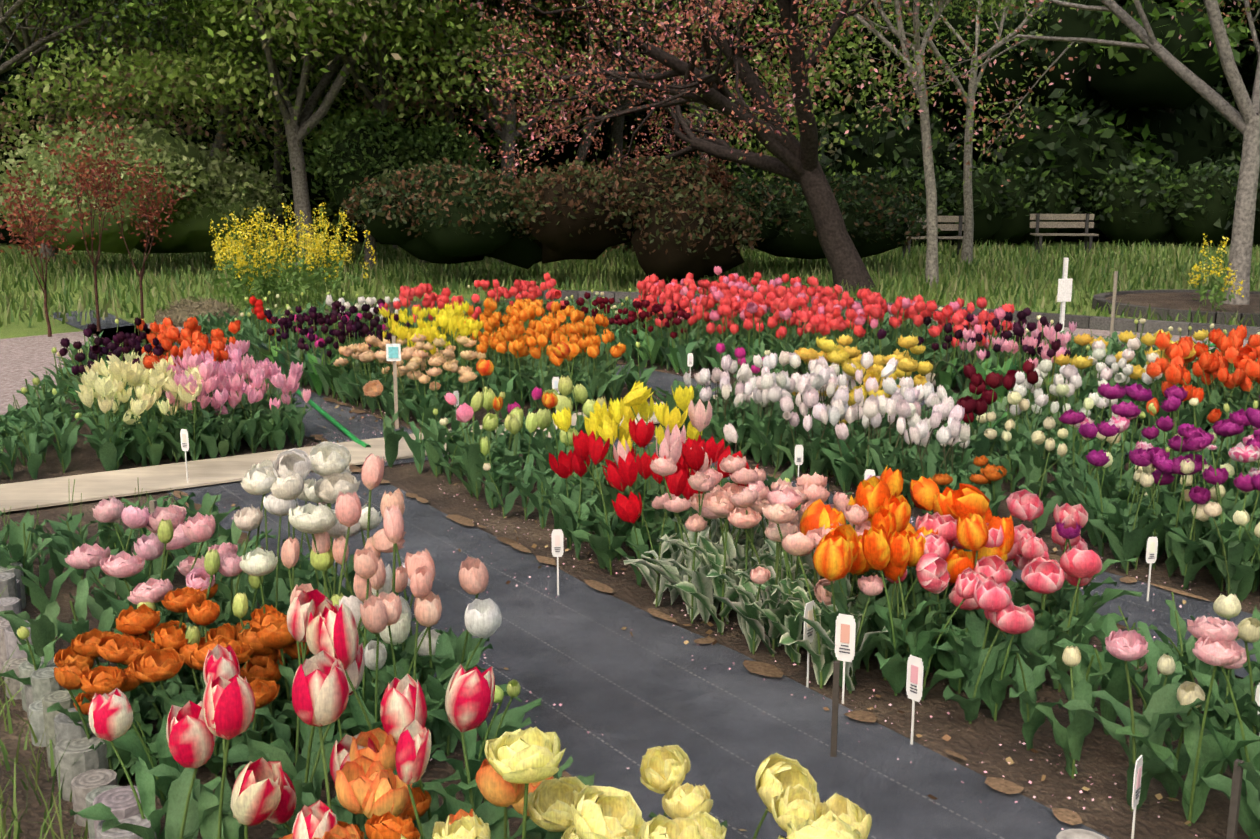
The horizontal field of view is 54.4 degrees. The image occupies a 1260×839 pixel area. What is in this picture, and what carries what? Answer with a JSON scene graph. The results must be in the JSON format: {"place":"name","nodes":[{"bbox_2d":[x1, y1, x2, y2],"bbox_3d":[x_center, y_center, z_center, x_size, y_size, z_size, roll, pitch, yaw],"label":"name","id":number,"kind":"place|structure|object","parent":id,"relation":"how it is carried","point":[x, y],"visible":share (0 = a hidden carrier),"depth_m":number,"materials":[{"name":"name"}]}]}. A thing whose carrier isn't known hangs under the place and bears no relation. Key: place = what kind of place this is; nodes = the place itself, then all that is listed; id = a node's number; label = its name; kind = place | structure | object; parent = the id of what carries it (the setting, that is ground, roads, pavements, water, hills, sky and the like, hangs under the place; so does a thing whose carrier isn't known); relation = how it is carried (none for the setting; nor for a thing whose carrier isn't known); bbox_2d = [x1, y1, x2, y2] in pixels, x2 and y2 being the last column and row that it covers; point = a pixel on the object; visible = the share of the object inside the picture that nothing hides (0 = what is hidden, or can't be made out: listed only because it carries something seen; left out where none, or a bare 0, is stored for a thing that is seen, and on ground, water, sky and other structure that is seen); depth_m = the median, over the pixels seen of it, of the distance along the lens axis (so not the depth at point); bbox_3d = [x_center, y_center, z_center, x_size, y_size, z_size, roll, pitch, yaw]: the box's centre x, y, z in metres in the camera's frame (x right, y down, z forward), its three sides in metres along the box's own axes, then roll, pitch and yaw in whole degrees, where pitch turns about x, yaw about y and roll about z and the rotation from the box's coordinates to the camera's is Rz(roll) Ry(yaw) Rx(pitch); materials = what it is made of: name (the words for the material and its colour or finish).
{"place":"outdoors","nodes":[
{"label":"outdoors","id":0,"kind":"place"},
{"bbox_2d":[5,0,478,41],"label":"sky","id":1,"kind":"structure","parent":0,"point":[154,0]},
{"bbox_2d":[0,300,1259,838],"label":"garden soil","id":2,"kind":"structure","parent":0,"point":[1102,762],"depth_m":3.74,"materials":[{"name":"brown soil"}]},
{"bbox_2d":[0,562,158,838],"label":"log roll edging","id":3,"kind":"object","parent":2,"relation":"on","point":[88,772],"visible":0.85,"depth_m":3.17,"materials":[{"name":"grey wood"}]},
{"bbox_2d":[149,295,239,326],"bbox_3d":[-4.777,-1.198,13.560,1.103,0.385,0.951,0,11,1],"label":"straw heap","id":4,"kind":"object","parent":2,"relation":"on","point":[176,314],"visible":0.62,"depth_m":13.38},
{"bbox_2d":[48,310,448,465],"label":"path","id":5,"kind":"structure","parent":2,"relation":"on","point":[355,426],"depth_m":8.14,"materials":[{"name":"grey asphalt"}]},
{"bbox_2d":[0,373,935,512],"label":"plank walkway","id":6,"kind":"structure","parent":2,"relation":"on","point":[25,495],"depth_m":6.38,"materials":[{"name":"brown wood"}]},
{"bbox_2d":[0,441,1259,838],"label":"tulips","id":7,"kind":"object","parent":2,"relation":"on","point":[308,665],"visible":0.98,"depth_m":3.25,"materials":[{"name":"plant"}]},
{"bbox_2d":[0,319,1259,643],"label":"tulips","id":8,"kind":"object","parent":2,"relation":"on","point":[1182,499],"visible":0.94,"depth_m":5.92,"materials":[{"name":"plant"}]},
{"bbox_2d":[166,469,1111,838],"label":"path","id":9,"kind":"structure","parent":2,"relation":"on","point":[724,719],"depth_m":3.67,"materials":[{"name":"grey asphalt"}]},
{"bbox_2d":[93,334,1209,824],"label":"edging stones","id":10,"kind":"object","parent":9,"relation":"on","point":[1005,786],"visible":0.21,"depth_m":4.39,"materials":[{"name":"stone"}]},
{"bbox_2d":[24,266,1259,427],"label":"tulips","id":11,"kind":"object","parent":2,"relation":"on","point":[731,312],"visible":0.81,"depth_m":9.57,"materials":[{"name":"plant"}]},
{"bbox_2d":[616,364,719,395],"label":"path","id":12,"kind":"structure","parent":2,"relation":"on","point":[665,382],"depth_m":9.59,"materials":[{"name":"grey asphalt"}]},
{"bbox_2d":[149,258,1243,838],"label":"stakes and posts","id":13,"kind":"object","parent":2,"relation":"on","point":[1063,298],"visible":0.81,"depth_m":3.33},
{"bbox_2d":[180,353,1259,838],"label":"plant labels","id":14,"kind":"object","parent":2,"relation":"on","point":[846,645],"visible":0.67,"depth_m":3.67,"materials":[{"name":"plastic"}]},
{"bbox_2d":[219,365,1250,835],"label":"fallen petals","id":15,"kind":"object","parent":2,"relation":"on","point":[1009,761],"visible":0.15,"depth_m":4.14,"materials":[{"name":"plant"}]},
{"bbox_2d":[295,343,1214,447],"bbox_3d":[1.646,-0.477,10.428,8.704,0.032,3.242,-5,12,-26],"label":"garden hose","id":16,"kind":"object","parent":2,"relation":"on","point":[339,426],"visible":0.35,"depth_m":7.86,"materials":[{"name":"plastic"}]},
{"bbox_2d":[508,289,1259,339],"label":"path","id":17,"kind":"structure","parent":2,"relation":"on","point":[1151,326],"depth_m":13.47,"materials":[{"name":"grey asphalt"}]},
{"bbox_2d":[610,438,1256,681],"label":"path","id":18,"kind":"structure","parent":2,"relation":"on","point":[1135,609],"depth_m":4.52,"materials":[{"name":"grey asphalt"}]},
{"bbox_2d":[841,313,1247,349],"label":"path","id":19,"kind":"structure","parent":2,"relation":"on","point":[1101,333],"depth_m":12.63,"materials":[{"name":"grey stone"}]},
{"bbox_2d":[920,399,1206,459],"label":"path","id":20,"kind":"structure","parent":2,"relation":"on","point":[923,403],"depth_m":8.44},
{"bbox_2d":[0,240,1259,338],"bbox_3d":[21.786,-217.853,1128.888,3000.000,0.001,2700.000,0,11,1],"label":"ground","id":21,"kind":"structure","parent":0,"point":[12,330],"depth_m":18.59,"materials":[{"name":"green plant"}]},
{"bbox_2d":[0,323,183,414],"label":"path","id":22,"kind":"structure","parent":21,"relation":"on","point":[21,358],"depth_m":10.80,"materials":[{"name":"beige concrete"}]},
{"bbox_2d":[193,4,992,171],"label":"forest","id":23,"kind":"object","parent":21,"relation":"on","point":[824,111],"depth_m":38.77,"materials":[{"name":"green plant"}]},
{"bbox_2d":[0,0,1259,336],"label":"tree","id":24,"kind":"object","parent":21,"relation":"on","point":[172,82],"depth_m":19.04,"materials":[{"name":"green plant"}]},
{"bbox_2d":[0,0,1259,283],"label":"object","id":25,"kind":"object","parent":24,"relation":"attached to","point":[1152,84],"visible":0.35,"depth_m":28.42,"materials":[{"name":"green plant"}]},
{"bbox_2d":[0,238,1259,838],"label":"grass tufts","id":26,"kind":"object","parent":21,"relation":"on","point":[1038,264],"visible":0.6,"depth_m":19.30,"materials":[{"name":"green plant"}]},
{"bbox_2d":[0,0,1259,247],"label":"forest foliage","id":27,"kind":"object","parent":21,"relation":"on","point":[1166,176],"visible":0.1,"depth_m":29.30,"materials":[{"name":"green plant"}]},
{"bbox_2d":[902,216,963,257],"bbox_3d":[6.240,-3.738,25.105,1.450,0.860,0.515,0,11,-2],"label":"park bench","id":28,"kind":"object","parent":21,"relation":"on","point":[959,227],"visible":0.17,"depth_m":25.26,"materials":[{"name":"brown wood"}]},
{"bbox_2d":[1030,214,1098,253],"bbox_3d":[9.407,-4.024,26.579,1.350,0.860,0.515,1,11,6],"label":"park bench","id":29,"kind":"object","parent":21,"relation":"on","point":[1086,224],"visible":0.92,"depth_m":26.71,"materials":[{"name":"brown wood"}]},
{"bbox_2d":[1105,293,1259,312],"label":"raised bed soil","id":30,"kind":"structure","parent":0,"point":[1183,301],"depth_m":14.95,"materials":[{"name":"brown soil"}]}
]}

